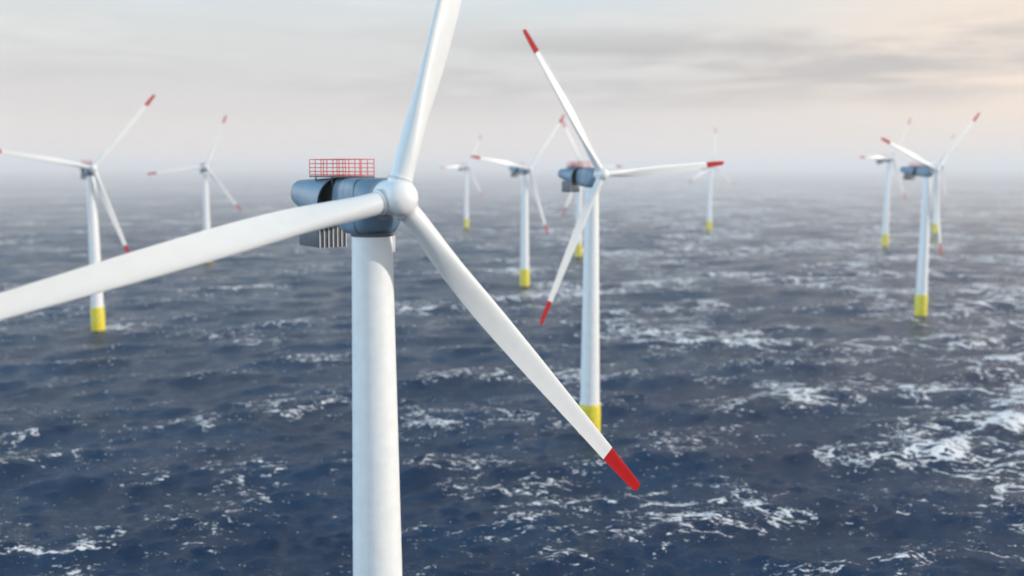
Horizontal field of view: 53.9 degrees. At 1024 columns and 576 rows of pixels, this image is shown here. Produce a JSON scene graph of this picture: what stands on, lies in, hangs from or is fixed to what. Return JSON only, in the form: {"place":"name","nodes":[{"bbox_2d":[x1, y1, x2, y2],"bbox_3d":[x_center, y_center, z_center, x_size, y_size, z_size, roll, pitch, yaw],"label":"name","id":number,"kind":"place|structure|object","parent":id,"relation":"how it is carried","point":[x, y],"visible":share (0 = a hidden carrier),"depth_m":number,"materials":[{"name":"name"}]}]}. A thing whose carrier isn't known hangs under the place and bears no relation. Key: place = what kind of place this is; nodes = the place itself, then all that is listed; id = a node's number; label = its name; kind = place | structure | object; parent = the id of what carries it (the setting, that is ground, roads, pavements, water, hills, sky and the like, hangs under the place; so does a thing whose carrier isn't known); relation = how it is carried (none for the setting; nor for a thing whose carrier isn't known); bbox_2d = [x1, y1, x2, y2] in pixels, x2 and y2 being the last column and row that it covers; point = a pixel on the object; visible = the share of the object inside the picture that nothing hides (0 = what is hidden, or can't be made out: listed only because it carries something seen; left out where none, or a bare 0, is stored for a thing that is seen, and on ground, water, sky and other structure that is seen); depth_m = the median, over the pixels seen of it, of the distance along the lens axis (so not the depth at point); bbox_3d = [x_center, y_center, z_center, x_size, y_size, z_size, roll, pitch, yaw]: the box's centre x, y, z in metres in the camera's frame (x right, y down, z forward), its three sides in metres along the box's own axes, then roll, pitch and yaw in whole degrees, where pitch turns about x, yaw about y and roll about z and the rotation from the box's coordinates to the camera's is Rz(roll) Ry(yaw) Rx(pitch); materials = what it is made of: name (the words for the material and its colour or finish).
{"place":"outdoors","nodes":[
{"label":"outdoors","id":0,"kind":"place"},
{"bbox_2d":[0,169,1023,575],"bbox_3d":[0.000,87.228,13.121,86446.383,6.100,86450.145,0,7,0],"label":"sea","id":1,"kind":"structure","parent":0,"point":[790,385],"depth_m":408.98,"materials":[{"name":"liquid"}]},
{"bbox_2d":[0,94,154,332],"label":"wind turbine","id":2,"kind":"object","parent":1,"relation":"in","point":[89,172],"visible":0.92,"depth_m":536.53,"materials":[{"name":"white paint"}]},
{"bbox_2d":[147,115,241,229],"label":"wind turbine","id":3,"kind":"object","parent":1,"relation":"in","point":[204,168],"visible":0.86,"depth_m":932.60,"materials":[{"name":"white paint"}]},
{"bbox_2d":[0,0,639,575],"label":"wind turbine","id":4,"kind":"object","parent":1,"relation":"in","point":[366,212],"visible":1,"depth_m":108.24,"materials":[{"name":"white paint"}]},
{"bbox_2d":[440,135,482,228],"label":"wind turbine","id":5,"kind":"object","parent":1,"relation":"in","point":[466,215],"visible":1,"depth_m":1459.07,"materials":[{"name":"white paint"}]},
{"bbox_2d":[471,115,564,288],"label":"wind turbine","id":6,"kind":"object","parent":1,"relation":"in","point":[518,169],"visible":1,"depth_m":740.57,"materials":[{"name":"white paint"}]},
{"bbox_2d":[562,120,621,258],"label":"wind turbine","id":7,"kind":"object","parent":1,"relation":"in","point":[578,251],"visible":0.57,"depth_m":983.71,"materials":[{"name":"white paint"}]},
{"bbox_2d":[523,29,723,436],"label":"wind turbine","id":8,"kind":"object","parent":1,"relation":"in","point":[590,180],"visible":0.98,"depth_m":326.27,"materials":[{"name":"white paint"}]},
{"bbox_2d":[688,127,734,231],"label":"wind turbine","id":9,"kind":"object","parent":1,"relation":"in","point":[709,218],"visible":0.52,"depth_m":1394.56,"materials":[{"name":"white paint"}]},
{"bbox_2d":[860,118,910,247],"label":"wind turbine","id":10,"kind":"object","parent":1,"relation":"in","point":[885,231],"visible":0.99,"depth_m":1115.80,"materials":[{"name":"white paint"}]},
{"bbox_2d":[881,112,979,316],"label":"wind turbine","id":11,"kind":"object","parent":1,"relation":"in","point":[927,171],"visible":0.99,"depth_m":591.13,"materials":[{"name":"white paint"}]},
{"bbox_2d":[924,135,953,234],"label":"wind turbine","id":12,"kind":"object","parent":1,"relation":"in","point":[934,227],"visible":0.56,"depth_m":1333.65,"materials":[{"name":"white paint"}]},
{"bbox_2d":[0,0,1023,169],"label":"sky","id":13,"kind":"structure","parent":0,"point":[782,84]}
]}

